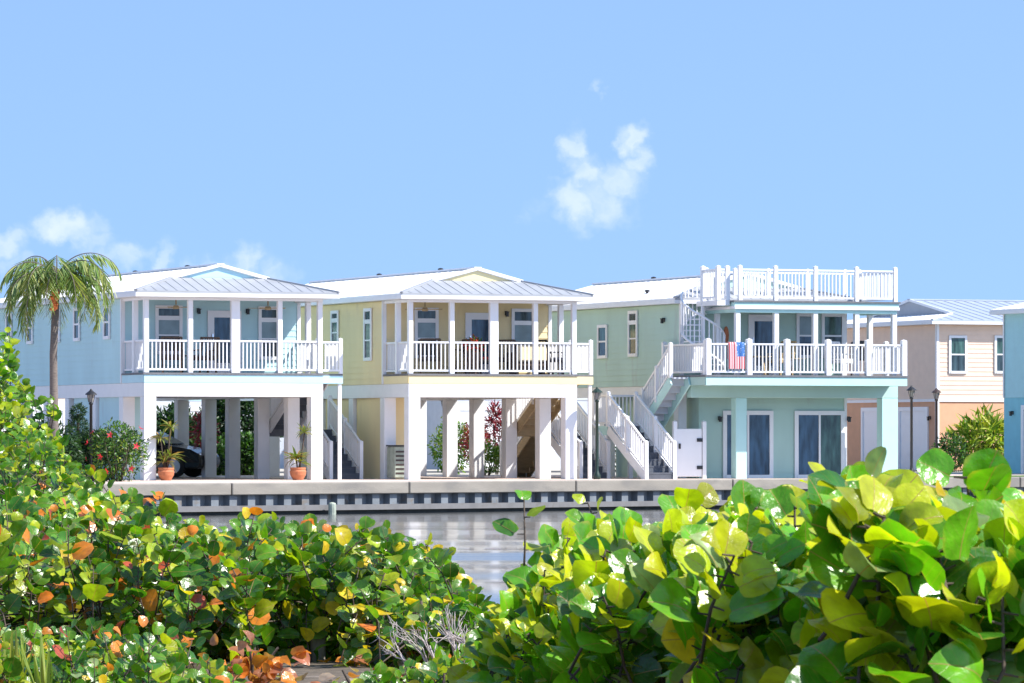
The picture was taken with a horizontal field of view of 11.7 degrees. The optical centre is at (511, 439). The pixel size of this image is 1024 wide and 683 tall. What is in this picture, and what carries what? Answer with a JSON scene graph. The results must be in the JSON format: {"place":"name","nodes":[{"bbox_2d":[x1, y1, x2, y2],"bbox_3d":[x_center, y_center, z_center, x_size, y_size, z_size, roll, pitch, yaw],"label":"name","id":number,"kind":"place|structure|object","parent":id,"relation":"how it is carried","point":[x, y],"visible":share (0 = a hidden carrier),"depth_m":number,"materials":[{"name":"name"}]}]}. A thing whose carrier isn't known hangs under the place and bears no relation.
{"place":"outdoors","nodes":[
{"label":"outdoors","id":0,"kind":"place"},
{"bbox_2d":[2,399,64,436],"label":"garage house","id":1,"kind":"structure","parent":0,"point":[61,404],"depth_m":187.29,"materials":[{"name":"white paint"}]},
{"bbox_2d":[2,407,64,436],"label":"garage door","id":2,"kind":"structure","parent":1,"relation":"in","point":[62,409],"depth_m":187.28,"materials":[{"name":"white plastic"}]},
{"bbox_2d":[156,399,283,468],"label":"garage house","id":3,"kind":"structure","parent":0,"point":[194,405],"depth_m":190.68,"materials":[{"name":"grey paint"}]},
{"bbox_2d":[189,407,200,413],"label":"garage door","id":4,"kind":"structure","parent":3,"relation":"in","point":[193,409],"depth_m":190.61,"materials":[{"name":"white plastic"}]},
{"bbox_2d":[177,655,412,682],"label":"bank","id":5,"kind":"structure","parent":0,"point":[314,670],"depth_m":30.66,"materials":[{"name":"brown soil"}]},
{"bbox_2d":[0,630,35,682],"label":"strap plant","id":6,"kind":"object","parent":5,"relation":"on","point":[13,650],"visible":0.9,"depth_m":26.98,"materials":[{"name":"green plant"}]},
{"bbox_2d":[0,327,61,460],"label":"sea grape tree","id":7,"kind":"object","parent":5,"relation":"on","point":[14,411],"visible":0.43,"depth_m":58.96,"materials":[{"name":"green plant"}]},
{"bbox_2d":[19,636,52,682],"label":"strap plant","id":8,"kind":"object","parent":5,"relation":"on","point":[44,677],"visible":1,"depth_m":26.57,"materials":[{"name":"green plant"}]},
{"bbox_2d":[0,417,114,508],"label":"sea grape shrub","id":9,"kind":"object","parent":5,"relation":"on","point":[33,450],"visible":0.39,"depth_m":52.09,"materials":[{"name":"green plant"}]},
{"bbox_2d":[0,484,171,652],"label":"sea grape shrub","id":10,"kind":"object","parent":5,"relation":"on","point":[57,571],"visible":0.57,"depth_m":31.56,"materials":[{"name":"green plant"}]},
{"bbox_2d":[0,616,247,682],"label":"sea grape shrub","id":11,"kind":"object","parent":5,"relation":"on","point":[102,658],"visible":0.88,"depth_m":27.14,"materials":[{"name":"green plant"}]},
{"bbox_2d":[92,487,276,668],"bbox_3d":[-2.252,1.411,35.565,1.648,2.160,9.286,0,0,-5],"label":"sea grape shrub","id":12,"kind":"object","parent":5,"relation":"on","point":[193,584],"visible":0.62,"depth_m":31.49,"materials":[{"name":"green plant"}]},
{"bbox_2d":[198,630,310,682],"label":"withered shrub","id":13,"kind":"object","parent":5,"relation":"on","point":[259,668],"visible":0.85,"depth_m":28.90,"materials":[{"name":"orange plant"}]},
{"bbox_2d":[205,507,385,662],"bbox_3d":[-1.409,1.349,34.514,1.472,1.844,5.412,0,0,-2],"label":"sea grape shrub","id":14,"kind":"object","parent":5,"relation":"on","point":[296,572],"visible":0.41,"depth_m":32.25,"materials":[{"name":"green plant"}]},
{"bbox_2d":[188,654,403,682],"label":"leaf litter","id":15,"kind":"object","parent":5,"relation":"on","point":[326,676],"visible":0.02,"depth_m":29.47,"materials":[{"name":"brown plant"}]},
{"bbox_2d":[310,628,325,661],"bbox_3d":[-1.249,1.355,32.200,0.102,0.330,0.102,0,0,0],"label":"timber post","id":16,"kind":"object","parent":5,"relation":"on","point":[314,643],"visible":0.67,"depth_m":32.16,"materials":[{"name":"wood"}]},
{"bbox_2d":[332,643,471,682],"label":"sea grape shrub","id":17,"kind":"object","parent":5,"relation":"on","point":[434,670],"visible":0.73,"depth_m":27.70,"materials":[{"name":"green plant"}]},
{"bbox_2d":[325,516,495,668],"bbox_3d":[-0.544,1.617,33.503,1.610,2.261,5.486,0,0,0],"label":"sea grape shrub","id":18,"kind":"object","parent":5,"relation":"on","point":[420,590],"visible":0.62,"depth_m":31.57,"materials":[{"name":"green plant"}]},
{"bbox_2d":[369,604,475,662],"bbox_3d":[-0.474,1.222,30.141,0.658,0.468,0.495,0,0,-20],"label":"dead bush","id":19,"kind":"object","parent":5,"relation":"on","point":[453,638],"visible":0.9,"depth_m":30.17,"materials":[{"name":"grey plant"}]},
{"bbox_2d":[447,490,608,682],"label":"sea grape shrub","id":20,"kind":"object","parent":5,"relation":"on","point":[517,635],"visible":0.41,"depth_m":15.15,"materials":[{"name":"green plant"}]},
{"bbox_2d":[542,482,731,682],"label":"sea grape shrub","id":21,"kind":"object","parent":5,"relation":"on","point":[621,567],"visible":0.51,"depth_m":11.98,"materials":[{"name":"green plant"}]},
{"bbox_2d":[647,446,923,682],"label":"sea grape shrub","id":22,"kind":"object","parent":5,"relation":"on","point":[726,605],"visible":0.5,"depth_m":9.73,"materials":[{"name":"green plant"}]},
{"bbox_2d":[759,448,1023,682],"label":"sea grape shrub","id":23,"kind":"object","parent":5,"relation":"on","point":[911,583],"visible":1,"depth_m":8.28,"materials":[{"name":"green plant"}]},
{"bbox_2d":[0,0,1023,319],"label":"sky","id":24,"kind":"structure","parent":0,"point":[568,144],"materials":[{"name":"blue"}]},
{"bbox_2d":[93,474,1023,483],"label":"dock pavement","id":25,"kind":"structure","parent":0,"point":[241,479],"depth_m":138.74,"materials":[{"name":"grey concrete"}]},
{"bbox_2d":[28,417,85,467],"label":"dark shrub","id":26,"kind":"object","parent":25,"relation":"on","point":[75,444],"visible":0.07,"depth_m":131.45,"materials":[{"name":"green plant"}]},
{"bbox_2d":[0,252,122,467],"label":"queen palm","id":27,"kind":"object","parent":25,"relation":"on","point":[40,280],"visible":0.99,"depth_m":129.16,"materials":[{"name":"green plant"}]},
{"bbox_2d":[64,402,88,465],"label":"clipped topiary","id":28,"kind":"object","parent":25,"relation":"on","point":[77,418],"visible":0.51,"depth_m":133.91,"materials":[{"name":"green plant"}]},
{"bbox_2d":[85,389,96,480],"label":"lamp post","id":29,"kind":"object","parent":25,"relation":"on","point":[90,393],"visible":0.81,"depth_m":132.96,"materials":[{"name":"black metal"}]},
{"bbox_2d":[65,425,130,480],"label":"dark shrub","id":30,"kind":"object","parent":25,"relation":"on","point":[84,439],"visible":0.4,"depth_m":133.21,"materials":[{"name":"green plant"}]},
{"bbox_2d":[85,417,149,481],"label":"hibiscus bush","id":31,"kind":"object","parent":25,"relation":"on","point":[126,441],"visible":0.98,"depth_m":131.91,"materials":[{"name":"green plant"}]},
{"bbox_2d":[147,420,186,479],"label":"potted dracaena","id":32,"kind":"object","parent":25,"relation":"on","point":[165,473],"visible":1,"depth_m":135.53,"materials":[{"name":"plant"}]},
{"bbox_2d":[0,263,362,479],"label":"stilt house","id":33,"kind":"structure","parent":25,"relation":"on","point":[267,357],"depth_m":138.19,"materials":[{"name":"white paint"}]},
{"bbox_2d":[5,313,11,344],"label":"window","id":34,"kind":"structure","parent":33,"relation":"in","point":[7,324],"depth_m":147.49,"materials":[{"name":"white plastic"}]},
{"bbox_2d":[26,317,32,343],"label":"window","id":35,"kind":"structure","parent":33,"relation":"in","point":[30,336],"depth_m":145.39,"materials":[{"name":"white glass"}]},
{"bbox_2d":[58,309,59,341],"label":"window","id":36,"kind":"structure","parent":33,"relation":"in","point":[59,309],"depth_m":142.65,"materials":[{"name":"white plastic"}]},
{"bbox_2d":[73,307,79,340],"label":"window","id":37,"kind":"structure","parent":33,"relation":"in","point":[76,325],"depth_m":141.16,"materials":[{"name":"white glass"}]},
{"bbox_2d":[103,305,110,338],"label":"window","id":38,"kind":"structure","parent":33,"relation":"in","point":[106,329],"depth_m":138.47,"materials":[{"name":"white glass"}]},
{"bbox_2d":[155,305,182,353],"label":"window","id":39,"kind":"structure","parent":33,"relation":"in","point":[168,321],"depth_m":137.76,"materials":[{"name":"white glass"}]},
{"bbox_2d":[161,336,182,372],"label":"patio chair","id":40,"kind":"object","parent":33,"relation":"on","point":[169,337],"visible":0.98,"depth_m":136.54,"materials":[{"name":"brown wicker"}]},
{"bbox_2d":[193,337,219,372],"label":"patio chair","id":41,"kind":"object","parent":33,"relation":"on","point":[209,350],"visible":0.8,"depth_m":137.19,"materials":[{"name":"brown wicker"}]},
{"bbox_2d":[207,310,240,372],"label":"door","id":42,"kind":"structure","parent":33,"relation":"in","point":[218,322],"depth_m":138.33,"materials":[{"name":"white plastic"}]},
{"bbox_2d":[258,306,275,359],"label":"window","id":43,"kind":"structure","parent":33,"relation":"in","point":[266,318],"depth_m":138.84,"materials":[{"name":"grey glass"}]},
{"bbox_2d":[156,432,219,476],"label":"parked car","id":44,"kind":"object","parent":25,"relation":"on","point":[193,458],"visible":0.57,"depth_m":145.78,"materials":[{"name":"black paint"}]},
{"bbox_2d":[282,422,313,479],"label":"potted dracaena","id":45,"kind":"object","parent":25,"relation":"on","point":[297,472],"visible":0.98,"depth_m":136.73,"materials":[{"name":"plant"}]},
{"bbox_2d":[386,445,403,477],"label":"air conditioner","id":46,"kind":"object","parent":25,"relation":"on","point":[395,461],"visible":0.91,"depth_m":139.05,"materials":[{"name":"white metal"}]},
{"bbox_2d":[240,267,609,479],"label":"stilt house","id":47,"kind":"structure","parent":25,"relation":"on","point":[380,325],"depth_m":140.44,"materials":[{"name":"white paint"}]},
{"bbox_2d":[330,310,338,340],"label":"window","id":48,"kind":"structure","parent":47,"relation":"in","point":[334,315],"depth_m":143.35,"materials":[{"name":"white glass"}]},
{"bbox_2d":[363,308,371,360],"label":"window","id":49,"kind":"structure","parent":47,"relation":"in","point":[367,312],"depth_m":140.82,"materials":[{"name":"white plastic"}]},
{"bbox_2d":[414,308,438,357],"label":"window","id":50,"kind":"structure","parent":47,"relation":"in","point":[426,323],"depth_m":140.13,"materials":[{"name":"white plastic"}]},
{"bbox_2d":[418,338,440,373],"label":"patio chair","id":51,"kind":"object","parent":47,"relation":"on","point":[427,339],"visible":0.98,"depth_m":138.92,"materials":[{"name":"brown wicker"}]},
{"bbox_2d":[455,349,468,373],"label":"patio table","id":52,"kind":"object","parent":47,"relation":"on","point":[466,360],"visible":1,"depth_m":139.30,"materials":[{"name":"brown wicker"}]},
{"bbox_2d":[460,335,486,373],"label":"flower planter","id":53,"kind":"object","parent":47,"relation":"on","point":[475,353],"visible":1,"depth_m":138.88,"materials":[{"name":"brown wicker"}]},
{"bbox_2d":[462,339,488,373],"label":"patio chair","id":54,"kind":"object","parent":47,"relation":"on","point":[483,358],"visible":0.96,"depth_m":139.94,"materials":[{"name":"brown wicker"}]},
{"bbox_2d":[465,313,488,373],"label":"door","id":55,"kind":"structure","parent":47,"relation":"in","point":[477,324],"depth_m":140.75,"materials":[{"name":"white plastic"}]},
{"bbox_2d":[499,339,515,373],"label":"patio chair","id":56,"kind":"object","parent":47,"relation":"on","point":[507,340],"visible":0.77,"depth_m":140.46,"materials":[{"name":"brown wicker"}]},
{"bbox_2d":[511,309,531,351],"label":"window","id":57,"kind":"structure","parent":47,"relation":"in","point":[521,319],"depth_m":141.23,"materials":[{"name":"grey glass"}]},
{"bbox_2d":[506,345,549,373],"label":"wicker sofa","id":58,"kind":"object","parent":47,"relation":"on","point":[511,361],"visible":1,"depth_m":139.81,"materials":[{"name":"beige wicker"}]},
{"bbox_2d":[538,339,563,373],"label":"patio chair","id":59,"kind":"object","parent":47,"relation":"on","point":[543,340],"visible":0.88,"depth_m":140.42,"materials":[{"name":"black metal"}]},
{"bbox_2d":[466,439,499,475],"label":"green shrub","id":60,"kind":"object","parent":25,"relation":"on","point":[494,454],"visible":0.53,"depth_m":153.79,"materials":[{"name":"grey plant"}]},
{"bbox_2d":[591,387,602,478],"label":"lamp post","id":61,"kind":"object","parent":25,"relation":"on","point":[596,391],"visible":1,"depth_m":139.46,"materials":[{"name":"black metal"}]},
{"bbox_2d":[672,421,705,478],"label":"garden gate","id":62,"kind":"structure","parent":25,"relation":"on","point":[691,452],"depth_m":141.88,"materials":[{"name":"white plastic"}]},
{"bbox_2d":[532,265,908,478],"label":"terrace house","id":63,"kind":"structure","parent":25,"relation":"on","point":[660,362],"depth_m":143.09,"materials":[{"name":"green paint"}]},
{"bbox_2d":[597,324,607,358],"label":"window","id":64,"kind":"structure","parent":63,"relation":"in","point":[602,330],"depth_m":147.86,"materials":[{"name":"white plastic"}]},
{"bbox_2d":[627,310,637,356],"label":"window","id":65,"kind":"structure","parent":63,"relation":"in","point":[632,316],"depth_m":145.79,"materials":[{"name":"white plastic"}]},
{"bbox_2d":[727,342,744,368],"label":"flag towel","id":66,"kind":"object","parent":63,"relation":"hanging from","point":[736,355],"visible":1,"depth_m":140.66,"materials":[{"name":"fabric"}]},
{"bbox_2d":[723,411,773,477],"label":"sliding door","id":67,"kind":"structure","parent":63,"relation":"in","point":[760,424],"depth_m":143.49,"materials":[{"name":"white glass"}]},
{"bbox_2d":[748,314,771,374],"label":"door","id":68,"kind":"structure","parent":63,"relation":"in","point":[759,326],"depth_m":143.53,"materials":[{"name":"glass"}]},
{"bbox_2d":[753,356,771,374],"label":"patio table","id":69,"kind":"object","parent":63,"relation":"on","point":[763,362],"visible":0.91,"depth_m":141.73,"materials":[{"name":"beige wood"}]},
{"bbox_2d":[767,341,796,374],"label":"patio chair","id":70,"kind":"object","parent":63,"relation":"on","point":[792,342],"visible":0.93,"depth_m":142.38,"materials":[{"name":"beige wood"}]},
{"bbox_2d":[791,358,805,374],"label":"patio table","id":71,"kind":"object","parent":63,"relation":"on","point":[798,363],"visible":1,"depth_m":142.08,"materials":[{"name":"white plastic"}]},
{"bbox_2d":[796,313,810,357],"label":"window","id":72,"kind":"structure","parent":63,"relation":"in","point":[803,320],"depth_m":144.05,"materials":[{"name":"white plastic"}]},
{"bbox_2d":[794,411,844,477],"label":"sliding door","id":73,"kind":"structure","parent":63,"relation":"in","point":[819,436],"depth_m":144.23,"materials":[{"name":"white glass"}]},
{"bbox_2d":[821,313,844,357],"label":"window","id":74,"kind":"structure","parent":63,"relation":"in","point":[832,325],"depth_m":144.40,"materials":[{"name":"white plastic"}]},
{"bbox_2d":[832,341,852,374],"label":"patio chair","id":75,"kind":"object","parent":63,"relation":"on","point":[834,342],"visible":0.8,"depth_m":143.14,"materials":[{"name":"white plastic"}]},
{"bbox_2d":[906,386,916,471],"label":"lamp post","id":76,"kind":"object","parent":25,"relation":"on","point":[911,390],"visible":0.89,"depth_m":155.97,"materials":[{"name":"black metal"}]},
{"bbox_2d":[156,487,1019,610],"bbox_3d":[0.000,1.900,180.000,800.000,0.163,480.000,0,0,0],"label":"water","id":77,"kind":"structure","parent":0,"point":[486,556],"depth_m":103.86,"materials":[{"name":"grey liquid"}]},
{"bbox_2d":[328,502,335,513],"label":"mooring pile","id":78,"kind":"object","parent":77,"relation":"in","point":[331,507],"visible":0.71,"depth_m":127.78,"materials":[{"name":"grey metal"}]},
{"bbox_2d":[156,469,1023,476],"bbox_3d":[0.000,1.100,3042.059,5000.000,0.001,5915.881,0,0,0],"label":"ground","id":79,"kind":"structure","parent":0,"point":[559,473],"depth_m":164.18,"materials":[{"name":"grey concrete"}]},
{"bbox_2d":[156,401,218,472],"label":"hedge shrub","id":80,"kind":"object","parent":79,"relation":"on","point":[168,416],"visible":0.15,"depth_m":165.82,"materials":[{"name":"green plant"}]},
{"bbox_2d":[189,411,220,447],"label":"cordyline","id":81,"kind":"object","parent":79,"relation":"on","point":[197,427],"visible":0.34,"depth_m":152.94,"materials":[{"name":"red plant"}]},
{"bbox_2d":[189,434,224,475],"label":"hedge shrub","id":82,"kind":"object","parent":79,"relation":"on","point":[220,449],"visible":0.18,"depth_m":154.68,"materials":[{"name":"green plant"}]},
{"bbox_2d":[219,429,253,474],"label":"hedge shrub","id":83,"kind":"object","parent":79,"relation":"on","point":[247,451],"visible":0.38,"depth_m":155.53,"materials":[{"name":"green plant"}]},
{"bbox_2d":[198,399,283,464],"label":"hedge shrub","id":84,"kind":"object","parent":79,"relation":"on","point":[246,409],"visible":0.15,"depth_m":166.48,"materials":[{"name":"green plant"}]},
{"bbox_2d":[427,417,468,473],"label":"green shrub","id":85,"kind":"object","parent":79,"relation":"on","point":[439,436],"visible":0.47,"depth_m":159.90,"materials":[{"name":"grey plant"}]},
{"bbox_2d":[458,423,492,464],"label":"red shrub","id":86,"kind":"object","parent":79,"relation":"on","point":[465,443],"visible":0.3,"depth_m":157.86,"materials":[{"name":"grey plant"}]},
{"bbox_2d":[484,400,501,474],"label":"cordyline","id":87,"kind":"object","parent":79,"relation":"on","point":[496,415],"visible":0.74,"depth_m":159.00,"materials":[{"name":"red plant"}]},
{"bbox_2d":[1,477,1023,515],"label":"seawall","id":88,"kind":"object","parent":79,"relation":"on","point":[286,498],"visible":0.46,"depth_m":130.59,"materials":[{"name":"concrete"}]},
{"bbox_2d":[427,398,599,469],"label":"garage house","id":89,"kind":"structure","parent":79,"relation":"on","point":[434,414],"depth_m":187.00,"materials":[{"name":"grey paint"}]},
{"bbox_2d":[458,406,501,469],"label":"garage door","id":90,"kind":"structure","parent":89,"relation":"in","point":[463,411],"depth_m":186.28,"materials":[{"name":"white plastic"}]},
{"bbox_2d":[551,446,554,468],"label":"garage door","id":91,"kind":"structure","parent":89,"relation":"in","point":[552,450],"depth_m":187.56,"materials":[{"name":"white plastic"}]},
{"bbox_2d":[847,299,1023,469],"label":"peach house","id":92,"kind":"structure","parent":79,"relation":"on","point":[955,352],"depth_m":180.93,"materials":[{"name":"beige"}]},
{"bbox_2d":[861,407,876,461],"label":"garage door","id":93,"kind":"structure","parent":92,"relation":"in","point":[868,415],"depth_m":185.10,"materials":[{"name":"white plastic"}]},
{"bbox_2d":[898,407,928,469],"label":"garage door","id":94,"kind":"structure","parent":92,"relation":"in","point":[920,414],"depth_m":181.70,"materials":[{"name":"white plastic"}]},
{"bbox_2d":[949,335,966,373],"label":"window","id":95,"kind":"structure","parent":92,"relation":"in","point":[957,344],"depth_m":180.29,"materials":[{"name":"white plastic"}]},
{"bbox_2d":[994,335,1002,372],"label":"window","id":96,"kind":"structure","parent":92,"relation":"in","point":[998,339],"depth_m":180.90,"materials":[{"name":"white plastic"}]},
{"bbox_2d":[932,388,940,447],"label":"lamp post","id":97,"kind":"object","parent":79,"relation":"on","point":[936,392],"visible":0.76,"depth_m":162.97,"materials":[{"name":"brown metal"}]},
{"bbox_2d":[931,431,969,471],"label":"dark shrub","id":98,"kind":"object","parent":79,"relation":"on","point":[942,444],"visible":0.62,"depth_m":170.78,"materials":[{"name":"green plant"}]},
{"bbox_2d":[945,403,1003,470],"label":"sago palm","id":99,"kind":"object","parent":79,"relation":"on","point":[990,428],"visible":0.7,"depth_m":171.72,"materials":[{"name":"green plant"}]},
{"bbox_2d":[989,303,1023,472],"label":"blue house","id":100,"kind":"structure","parent":79,"relation":"on","point":[1013,356],"depth_m":165.31,"materials":[{"name":"blue paint"}]},
{"bbox_2d":[1021,405,1023,472],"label":"garage door","id":101,"kind":"structure","parent":100,"relation":"in","point":[1022,406],"depth_m":164.67,"materials":[{"name":"white plastic"}]},
{"bbox_2d":[280,470,958,472],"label":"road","id":102,"kind":"structure","parent":0,"point":[491,472],"depth_m":173.97,"materials":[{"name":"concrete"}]},
{"bbox_2d":[850,341,863,375],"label":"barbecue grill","id":103,"kind":"object","parent":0,"point":[861,342],"visible":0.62,"depth_m":143.38,"materials":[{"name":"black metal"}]},
{"bbox_2d":[919,475,1023,476],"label":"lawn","id":104,"kind":"structure","parent":0,"point":[1012,476],"depth_m":149.59,"materials":[{"name":"green plant"}]}
]}

